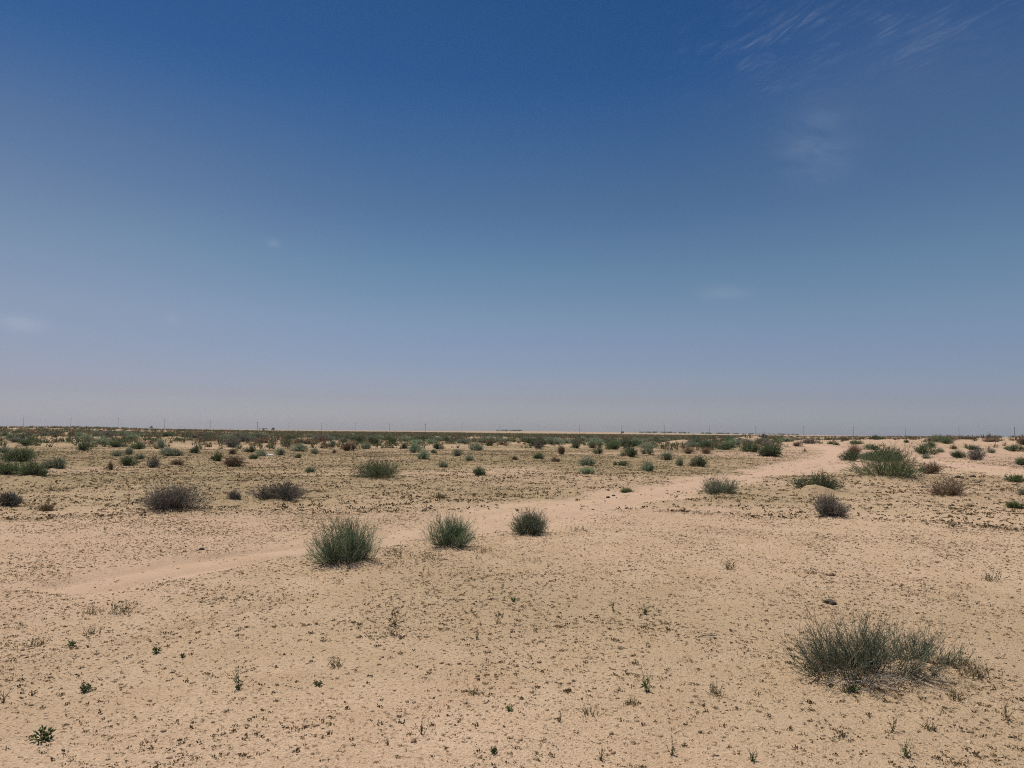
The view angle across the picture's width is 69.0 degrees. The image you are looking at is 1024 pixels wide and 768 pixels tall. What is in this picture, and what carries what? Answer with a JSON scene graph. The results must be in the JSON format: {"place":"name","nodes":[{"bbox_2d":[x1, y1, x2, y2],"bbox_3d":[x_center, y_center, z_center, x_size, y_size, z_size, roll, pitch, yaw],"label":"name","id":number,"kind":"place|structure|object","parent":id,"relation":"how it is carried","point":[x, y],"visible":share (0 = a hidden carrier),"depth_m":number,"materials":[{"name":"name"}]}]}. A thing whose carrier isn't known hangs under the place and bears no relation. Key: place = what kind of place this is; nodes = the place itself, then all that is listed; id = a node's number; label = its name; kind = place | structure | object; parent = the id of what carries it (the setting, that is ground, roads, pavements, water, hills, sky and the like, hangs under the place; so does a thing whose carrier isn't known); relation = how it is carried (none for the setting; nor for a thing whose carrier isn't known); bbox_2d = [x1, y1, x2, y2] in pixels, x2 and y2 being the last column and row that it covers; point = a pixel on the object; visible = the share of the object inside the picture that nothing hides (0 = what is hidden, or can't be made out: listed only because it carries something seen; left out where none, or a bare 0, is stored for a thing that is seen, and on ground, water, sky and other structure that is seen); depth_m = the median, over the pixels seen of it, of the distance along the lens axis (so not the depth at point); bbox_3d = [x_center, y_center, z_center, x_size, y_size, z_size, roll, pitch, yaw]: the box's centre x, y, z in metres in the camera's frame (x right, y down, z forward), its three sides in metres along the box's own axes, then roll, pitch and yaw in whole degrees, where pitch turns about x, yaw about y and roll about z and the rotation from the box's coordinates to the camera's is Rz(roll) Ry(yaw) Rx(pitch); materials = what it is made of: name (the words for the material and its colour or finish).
{"place":"outdoors","nodes":[
{"label":"outdoors","id":0,"kind":"place"},
{"bbox_2d":[0,427,1023,767],"bbox_3d":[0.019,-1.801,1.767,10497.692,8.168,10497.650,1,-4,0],"label":"desert ground","id":1,"kind":"structure","parent":0,"point":[368,749],"depth_m":6.12,"materials":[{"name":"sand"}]},
{"bbox_2d":[0,490,24,505],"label":"dead shrub","id":2,"kind":"object","parent":1,"relation":"on","point":[7,499],"visible":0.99,"depth_m":14.79,"materials":[{"name":"plant"}]},
{"bbox_2d":[0,456,24,474],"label":"green shrub","id":3,"kind":"object","parent":1,"relation":"on","point":[7,468],"visible":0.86,"depth_m":24.12,"materials":[{"name":"green plant"}]},
{"bbox_2d":[2,435,26,441],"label":"shrub","id":4,"kind":"object","parent":1,"relation":"on","point":[14,438],"visible":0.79,"depth_m":68.04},
{"bbox_2d":[0,444,44,460],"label":"green shrub","id":5,"kind":"object","parent":1,"relation":"on","point":[20,455],"visible":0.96,"depth_m":32.43,"materials":[{"name":"green plant"}]},
{"bbox_2d":[16,437,39,445],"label":"shrub","id":6,"kind":"object","parent":1,"relation":"on","point":[23,442],"visible":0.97,"depth_m":62.20,"materials":[{"name":"green plant"}]},
{"bbox_2d":[12,458,51,476],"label":"green shrub","id":7,"kind":"object","parent":1,"relation":"on","point":[31,469],"visible":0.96,"depth_m":23.50,"materials":[{"name":"green plant"}]},
{"bbox_2d":[29,725,55,742],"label":"weed","id":8,"kind":"object","parent":1,"relation":"on","point":[44,734],"visible":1,"depth_m":3.83,"materials":[{"name":"green plant"}]},
{"bbox_2d":[35,500,57,509],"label":"straw clump","id":9,"kind":"object","parent":1,"relation":"on","point":[46,507],"visible":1,"depth_m":13.90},
{"bbox_2d":[37,456,68,467],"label":"grey green shrub","id":10,"kind":"object","parent":1,"relation":"on","point":[57,463],"visible":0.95,"depth_m":28.99,"materials":[{"name":"plant"}]},
{"bbox_2d":[75,437,94,449],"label":"green shrub","id":11,"kind":"object","parent":1,"relation":"on","point":[84,446],"visible":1,"depth_m":53.89,"materials":[{"name":"green plant"}]},
{"bbox_2d":[79,682,92,691],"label":"weed","id":12,"kind":"object","parent":1,"relation":"on","point":[86,687],"visible":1,"depth_m":4.49,"materials":[{"name":"green plant"}]},
{"bbox_2d":[77,604,103,616],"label":"weed","id":13,"kind":"object","parent":1,"relation":"on","point":[94,610],"visible":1,"depth_m":6.35,"materials":[{"name":"brown plant"}]},
{"bbox_2d":[91,435,112,443],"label":"grey green shrub","id":14,"kind":"object","parent":1,"relation":"on","point":[100,440],"visible":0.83,"depth_m":71.05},
{"bbox_2d":[107,449,125,455],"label":"grey green shrub","id":15,"kind":"object","parent":1,"relation":"on","point":[118,452],"visible":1,"depth_m":42.04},
{"bbox_2d":[105,439,130,446],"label":"green shrub","id":16,"kind":"object","parent":1,"relation":"on","point":[116,444],"visible":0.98,"depth_m":64.09,"materials":[{"name":"green plant"}]},
{"bbox_2d":[110,598,138,615],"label":"weed","id":17,"kind":"object","parent":1,"relation":"on","point":[122,610],"visible":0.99,"depth_m":6.45,"materials":[{"name":"brown plant"}]},
{"bbox_2d":[115,454,140,464],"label":"green shrub","id":18,"kind":"object","parent":1,"relation":"on","point":[127,461],"visible":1,"depth_m":32.19,"materials":[{"name":"green plant"}]},
{"bbox_2d":[127,441,146,448],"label":"green shrub","id":19,"kind":"object","parent":1,"relation":"on","point":[138,445],"visible":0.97,"depth_m":58.52,"materials":[{"name":"green plant"}]},
{"bbox_2d":[145,453,163,467],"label":"dead shrub","id":20,"kind":"object","parent":1,"relation":"on","point":[153,462],"visible":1,"depth_m":30.25,"materials":[{"name":"plant"}]},
{"bbox_2d":[151,436,165,447],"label":"grey green shrub","id":21,"kind":"object","parent":1,"relation":"on","point":[161,443],"visible":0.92,"depth_m":64.54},
{"bbox_2d":[158,446,183,455],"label":"grey green shrub","id":22,"kind":"object","parent":1,"relation":"on","point":[167,451],"visible":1,"depth_m":44.37,"materials":[{"name":"plant"}]},
{"bbox_2d":[130,475,220,512],"bbox_3d":[-6.350,2.057,14.159,1.656,0.745,1.344,-1,-4,21],"label":"dead shrub","id":23,"kind":"object","parent":1,"relation":"on","point":[170,500],"visible":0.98,"depth_m":14.06,"materials":[{"name":"plant"}]},
{"bbox_2d":[207,450,223,460],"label":"leafy plant","id":24,"kind":"object","parent":1,"relation":"on","point":[217,457],"visible":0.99,"depth_m":37.27,"materials":[{"name":"green plant"}]},
{"bbox_2d":[222,433,245,446],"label":"shrub","id":25,"kind":"object","parent":1,"relation":"on","point":[231,441],"visible":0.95,"depth_m":69.44,"materials":[{"name":"plant"}]},
{"bbox_2d":[225,485,243,498],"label":"dead shrub","id":26,"kind":"object","parent":1,"relation":"on","point":[232,495],"visible":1,"depth_m":16.70,"materials":[{"name":"plant"}]},
{"bbox_2d":[222,454,249,466],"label":"dry shrub","id":27,"kind":"object","parent":1,"relation":"on","point":[232,461],"visible":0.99,"depth_m":31.76,"materials":[{"name":"plant"}]},
{"bbox_2d":[233,668,247,689],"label":"weed","id":28,"kind":"object","parent":1,"relation":"on","point":[237,686],"visible":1,"depth_m":4.56,"materials":[{"name":"green plant"}]},
{"bbox_2d":[242,443,255,451],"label":"green shrub","id":29,"kind":"object","parent":1,"relation":"on","point":[250,448],"visible":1,"depth_m":54.10,"materials":[{"name":"green plant"}]},
{"bbox_2d":[256,448,268,455],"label":"grey green shrub","id":30,"kind":"object","parent":1,"relation":"on","point":[260,452],"visible":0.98,"depth_m":46.11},
{"bbox_2d":[240,475,312,500],"bbox_3d":[-5.297,2.393,17.006,1.685,0.611,1.330,1,-4,0],"label":"dead shrub","id":31,"kind":"object","parent":1,"relation":"on","point":[274,492],"visible":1,"depth_m":16.84,"materials":[{"name":"plant"}]},
{"bbox_2d":[271,444,285,454],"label":"grey green shrub","id":32,"kind":"object","parent":1,"relation":"on","point":[278,451],"visible":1,"depth_m":48.02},
{"bbox_2d":[286,440,309,450],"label":"grey green shrub","id":33,"kind":"object","parent":1,"relation":"on","point":[299,447],"visible":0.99,"depth_m":57.88,"materials":[{"name":"plant"}]},
{"bbox_2d":[312,432,335,440],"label":"shrub","id":34,"kind":"object","parent":1,"relation":"on","point":[318,436],"visible":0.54,"depth_m":102.79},
{"bbox_2d":[327,657,344,668],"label":"weed","id":35,"kind":"object","parent":1,"relation":"on","point":[331,663],"visible":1,"depth_m":5.01,"materials":[{"name":"brown plant"}]},
{"bbox_2d":[298,507,390,564],"bbox_3d":[-1.999,1.775,8.807,1.058,0.728,0.901,4,-5,-44],"label":"green shrub","id":36,"kind":"object","parent":1,"relation":"on","point":[349,551],"visible":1,"depth_m":8.73,"materials":[{"name":"plant"}]},
{"bbox_2d":[341,439,358,449],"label":"dry shrub","id":37,"kind":"object","parent":1,"relation":"on","point":[347,446],"visible":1,"depth_m":64.08,"materials":[{"name":"plant"}]},
{"bbox_2d":[346,454,407,478],"bbox_3d":[-4.490,2.793,25.167,2.267,0.924,2.114,1,-4,0],"label":"green shrub","id":38,"kind":"object","parent":1,"relation":"on","point":[374,471],"visible":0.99,"depth_m":24.90,"materials":[{"name":"green plant"}]},
{"bbox_2d":[377,625,407,636],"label":"weed","id":39,"kind":"object","parent":1,"relation":"on","point":[392,633],"visible":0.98,"depth_m":5.79,"materials":[{"name":"brown plant"}]},
{"bbox_2d":[378,545,410,556],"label":"weed","id":40,"kind":"object","parent":1,"relation":"on","point":[394,551],"visible":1,"depth_m":9.51,"materials":[{"name":"brown plant"}]},
{"bbox_2d":[385,596,404,626],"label":"weed","id":41,"kind":"object","parent":1,"relation":"on","point":[394,614],"visible":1,"depth_m":6.19,"materials":[{"name":"green plant"}]},
{"bbox_2d":[406,440,421,451],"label":"green shrub","id":42,"kind":"object","parent":1,"relation":"on","point":[413,448],"visible":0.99,"depth_m":53.38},
{"bbox_2d":[416,448,429,458],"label":"green shrub","id":43,"kind":"object","parent":1,"relation":"on","point":[423,455],"visible":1,"depth_m":41.25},
{"bbox_2d":[68,426,797,434],"bbox_3d":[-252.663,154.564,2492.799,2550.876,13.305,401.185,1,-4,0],"label":"treeline","id":44,"kind":"object","parent":1,"relation":"on","point":[669,432],"visible":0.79,"depth_m":2442.07,"materials":[{"name":"green plant"}]},
{"bbox_2d":[420,511,483,548],"bbox_3d":[-0.834,1.970,10.314,0.905,0.504,0.851,1,-4,0],"label":"green shrub","id":45,"kind":"object","parent":1,"relation":"on","point":[455,536],"visible":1,"depth_m":10.21,"materials":[{"name":"plant"}]},
{"bbox_2d":[468,441,484,450],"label":"grey green shrub","id":46,"kind":"object","parent":1,"relation":"on","point":[474,447],"visible":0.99,"depth_m":61.32,"materials":[{"name":"plant"}]},
{"bbox_2d":[471,465,486,474],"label":"green shrub","id":47,"kind":"object","parent":1,"relation":"on","point":[478,471],"visible":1,"depth_m":26.91,"materials":[{"name":"green plant"}]},
{"bbox_2d":[476,435,502,442],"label":"shrub","id":48,"kind":"object","parent":1,"relation":"on","point":[485,438],"visible":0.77,"depth_m":93.83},
{"bbox_2d":[0,425,1023,451],"bbox_3d":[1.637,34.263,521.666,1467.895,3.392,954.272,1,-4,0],"label":"scrub","id":49,"kind":"object","parent":1,"relation":"on","point":[125,438],"visible":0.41,"depth_m":149.66,"materials":[{"name":"green plant"}]},
{"bbox_2d":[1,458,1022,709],"bbox_3d":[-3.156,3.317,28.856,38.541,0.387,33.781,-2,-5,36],"label":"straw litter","id":50,"kind":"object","parent":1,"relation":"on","point":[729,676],"visible":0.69,"depth_m":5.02,"materials":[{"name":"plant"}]},
{"bbox_2d":[0,458,1023,716],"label":"fallen twigs","id":51,"kind":"object","parent":1,"relation":"on","point":[740,654],"visible":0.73,"depth_m":5.05,"materials":[{"name":"wood"}]},
{"bbox_2d":[0,448,1023,529],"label":"seedlings","id":52,"kind":"object","parent":1,"relation":"on","point":[544,492],"visible":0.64,"depth_m":22.47,"materials":[{"name":"plant"}]},
{"bbox_2d":[0,440,1023,614],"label":"olive weeds","id":53,"kind":"object","parent":1,"relation":"on","point":[688,566],"visible":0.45,"depth_m":27.06,"materials":[{"name":"green plant"}]},
{"bbox_2d":[0,506,1023,767],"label":"seedlings","id":54,"kind":"object","parent":1,"relation":"on","point":[94,560],"visible":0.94,"depth_m":6.84,"materials":[{"name":"plant"}]},
{"bbox_2d":[0,512,1023,767],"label":"pebbles","id":55,"kind":"object","parent":1,"relation":"on","point":[536,632],"visible":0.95,"depth_m":6.09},
{"bbox_2d":[507,504,550,536],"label":"grey green shrub","id":56,"kind":"object","parent":1,"relation":"on","point":[530,523],"visible":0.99,"depth_m":11.60,"materials":[{"name":"plant"}]},
{"bbox_2d":[534,436,543,448],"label":"dead shrub","id":57,"kind":"object","parent":1,"relation":"on","point":[539,445],"visible":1,"depth_m":68.36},
{"bbox_2d":[528,436,550,445],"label":"shrub","id":58,"kind":"object","parent":1,"relation":"on","point":[542,442],"visible":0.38,"depth_m":80.65,"materials":[{"name":"green plant"}]},
{"bbox_2d":[577,466,594,473],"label":"green shrub","id":59,"kind":"object","parent":1,"relation":"on","point":[587,471],"visible":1,"depth_m":28.55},
{"bbox_2d":[576,454,598,464],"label":"grey green shrub","id":60,"kind":"object","parent":1,"relation":"on","point":[585,462],"visible":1,"depth_m":36.45,"materials":[{"name":"plant"}]},
{"bbox_2d":[578,704,606,720],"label":"weed","id":61,"kind":"object","parent":1,"relation":"on","point":[587,711],"visible":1,"depth_m":4.25,"materials":[{"name":"brown plant"}]},
{"bbox_2d":[584,437,607,445],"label":"shrub","id":62,"kind":"object","parent":1,"relation":"on","point":[597,441],"visible":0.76,"depth_m":87.97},
{"bbox_2d":[604,440,620,448],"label":"green shrub","id":63,"kind":"object","parent":1,"relation":"on","point":[612,445],"visible":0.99,"depth_m":68.18,"materials":[{"name":"green plant"}]},
{"bbox_2d":[617,445,637,456],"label":"green shrub","id":64,"kind":"object","parent":1,"relation":"on","point":[632,452],"visible":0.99,"depth_m":48.99,"materials":[{"name":"green plant"}]},
{"bbox_2d":[616,436,640,446],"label":"shrub","id":65,"kind":"object","parent":1,"relation":"on","point":[626,441],"visible":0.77,"depth_m":85.69,"materials":[{"name":"green plant"}]},
{"bbox_2d":[641,667,652,691],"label":"weed","id":66,"kind":"object","parent":1,"relation":"on","point":[644,684],"visible":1,"depth_m":4.61,"materials":[{"name":"green plant"}]},
{"bbox_2d":[639,444,655,454],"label":"grey green shrub","id":67,"kind":"object","parent":1,"relation":"on","point":[649,451],"visible":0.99,"depth_m":56.14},
{"bbox_2d":[640,459,655,470],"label":"green shrub","id":68,"kind":"object","parent":1,"relation":"on","point":[650,465],"visible":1,"depth_m":32.40,"materials":[{"name":"plant"}]},
{"bbox_2d":[655,451,674,459],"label":"grey green shrub","id":69,"kind":"object","parent":1,"relation":"on","point":[665,455],"visible":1,"depth_m":45.39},
{"bbox_2d":[690,454,707,466],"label":"green shrub","id":70,"kind":"object","parent":1,"relation":"on","point":[700,461],"visible":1,"depth_m":36.81,"materials":[{"name":"green plant"}]},
{"bbox_2d":[695,438,714,447],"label":"shrub","id":71,"kind":"object","parent":1,"relation":"on","point":[707,443],"visible":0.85,"depth_m":85.39,"materials":[{"name":"green plant"}]},
{"bbox_2d":[705,681,723,696],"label":"weed","id":72,"kind":"object","parent":1,"relation":"on","point":[712,688],"visible":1,"depth_m":4.60,"materials":[{"name":"brown plant"}]},
{"bbox_2d":[695,471,748,493],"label":"grey green shrub","id":73,"kind":"object","parent":1,"relation":"on","point":[712,489],"visible":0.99,"depth_m":19.64,"materials":[{"name":"plant"}]},
{"bbox_2d":[715,442,731,449],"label":"green shrub","id":74,"kind":"object","parent":1,"relation":"on","point":[725,446],"visible":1,"depth_m":68.17,"materials":[{"name":"green plant"}]},
{"bbox_2d":[738,441,761,451],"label":"green shrub","id":75,"kind":"object","parent":1,"relation":"on","point":[753,448],"visible":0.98,"depth_m":63.21,"materials":[{"name":"green plant"}]},
{"bbox_2d":[757,440,782,455],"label":"green shrub","id":76,"kind":"object","parent":1,"relation":"on","point":[773,450],"visible":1,"depth_m":53.61,"materials":[{"name":"green plant"}]},
{"bbox_2d":[797,437,820,443],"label":"shrub","id":77,"kind":"object","parent":1,"relation":"on","point":[809,441],"visible":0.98,"depth_m":101.37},
{"bbox_2d":[786,468,847,491],"bbox_3d":[8.687,2.758,21.384,1.704,0.784,1.454,1,-4,0],"label":"green shrub","id":78,"kind":"object","parent":1,"relation":"on","point":[824,482],"visible":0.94,"depth_m":21.22,"materials":[{"name":"green plant"}]},
{"bbox_2d":[806,487,852,516],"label":"dead shrub","id":79,"kind":"object","parent":1,"relation":"on","point":[827,506],"visible":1,"depth_m":14.12,"materials":[{"name":"plant"}]},
{"bbox_2d":[861,442,877,449],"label":"green shrub","id":80,"kind":"object","parent":1,"relation":"on","point":[871,446],"visible":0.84,"depth_m":71.48,"materials":[{"name":"green plant"}]},
{"bbox_2d":[766,600,981,692],"bbox_3d":[2.508,1.699,4.920,1.518,0.564,0.918,1,-4,-13],"label":"broom shrub","id":81,"kind":"object","parent":1,"relation":"on","point":[868,655],"visible":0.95,"depth_m":4.88,"materials":[{"name":"plant"}]},
{"bbox_2d":[866,444,909,460],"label":"green shrub","id":82,"kind":"object","parent":1,"relation":"on","point":[881,451],"visible":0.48,"depth_m":46.65,"materials":[{"name":"green plant"}]},
{"bbox_2d":[842,438,939,478],"bbox_3d":[14.004,2.846,27.619,3.239,1.937,2.448,1,-4,0],"label":"green shrub","id":83,"kind":"object","parent":1,"relation":"on","point":[894,462],"visible":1,"depth_m":27.48,"materials":[{"name":"green plant"}]},
{"bbox_2d":[898,738,912,756],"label":"weed","id":84,"kind":"object","parent":1,"relation":"on","point":[905,752],"visible":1,"depth_m":3.69,"materials":[{"name":"green plant"}]},
{"bbox_2d":[912,442,938,453],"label":"green shrub","id":85,"kind":"object","parent":1,"relation":"on","point":[922,449],"visible":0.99,"depth_m":61.44,"materials":[{"name":"green plant"}]},
{"bbox_2d":[916,719,939,731],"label":"weed","id":86,"kind":"object","parent":1,"relation":"on","point":[931,728],"visible":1,"depth_m":4.04,"materials":[{"name":"brown plant"}]},
{"bbox_2d":[919,460,946,473],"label":"dry shrub","id":87,"kind":"object","parent":1,"relation":"on","point":[931,469],"visible":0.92,"depth_m":32.62,"materials":[{"name":"plant"}]},
{"bbox_2d":[937,437,955,442],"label":"shrub","id":88,"kind":"object","parent":1,"relation":"on","point":[947,439],"visible":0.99,"depth_m":90.04,"materials":[{"name":"green plant"}]},
{"bbox_2d":[923,474,976,495],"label":"dry shrub","id":89,"kind":"object","parent":1,"relation":"on","point":[955,489],"visible":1,"depth_m":20.19,"materials":[{"name":"plant"}]},
{"bbox_2d":[935,688,971,704],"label":"weed","id":90,"kind":"object","parent":1,"relation":"on","point":[958,698],"visible":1,"depth_m":4.53,"materials":[{"name":"brown plant"}]},
{"bbox_2d":[950,450,968,457],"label":"green shrub","id":91,"kind":"object","parent":1,"relation":"on","point":[957,454],"visible":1,"depth_m":55.87,"materials":[{"name":"green plant"}]},
{"bbox_2d":[953,656,995,682],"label":"weed","id":92,"kind":"object","parent":1,"relation":"on","point":[976,672],"visible":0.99,"depth_m":4.93,"materials":[{"name":"brown plant"}]},
{"bbox_2d":[966,444,992,459],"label":"dead shrub","id":93,"kind":"object","parent":1,"relation":"on","point":[975,454],"visible":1,"depth_m":51.47,"materials":[{"name":"plant"}]},
{"bbox_2d":[981,568,1009,581],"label":"weed","id":94,"kind":"object","parent":1,"relation":"on","point":[989,578],"visible":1,"depth_m":8.40,"materials":[{"name":"brown plant"}]},
{"bbox_2d":[1001,699,1018,720],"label":"weed","id":95,"kind":"object","parent":1,"relation":"on","point":[1005,711],"visible":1,"depth_m":4.21,"materials":[{"name":"green plant"}]},
{"bbox_2d":[1002,496,1023,508],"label":"leafy plant","id":96,"kind":"object","parent":1,"relation":"on","point":[1011,505],"visible":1,"depth_m":16.81,"materials":[{"name":"green plant"}]},
{"bbox_2d":[1004,473,1023,481],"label":"leafy plant","id":97,"kind":"object","parent":1,"relation":"on","point":[1016,478],"visible":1,"depth_m":26.26,"materials":[{"name":"green plant"}]},
{"bbox_2d":[1005,442,1023,450],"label":"green shrub","id":98,"kind":"object","parent":1,"relation":"on","point":[1012,448],"visible":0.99,"depth_m":68.92,"materials":[{"name":"green plant"}]},
{"bbox_2d":[1013,456,1023,464],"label":"green shrub","id":99,"kind":"object","parent":1,"relation":"on","point":[1019,461],"visible":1,"depth_m":44.98,"materials":[{"name":"green plant"}]},
{"bbox_2d":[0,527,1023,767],"bbox_3d":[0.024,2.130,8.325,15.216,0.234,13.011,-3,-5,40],"label":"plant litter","id":100,"kind":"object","parent":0,"point":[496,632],"visible":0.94,"depth_m":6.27,"materials":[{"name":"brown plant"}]},
{"bbox_2d":[0,0,1023,436],"label":"sky","id":101,"kind":"structure","parent":0,"point":[800,217],"materials":[{"name":"blue"}]},
{"bbox_2d":[21,444,1023,594],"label":"dirt track","id":102,"kind":"structure","parent":0,"point":[159,571],"depth_m":13.98,"materials":[{"name":"sand"}]},
{"bbox_2d":[837,449,862,459],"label":"green shrub","id":103,"kind":"object","parent":102,"relation":"on","point":[853,454],"visible":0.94,"depth_m":48.14,"materials":[{"name":"green plant"}]},
{"bbox_2d":[847,443,862,452],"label":"dry shrub","id":104,"kind":"object","parent":102,"relation":"on","point":[855,448],"visible":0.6,"depth_m":60.85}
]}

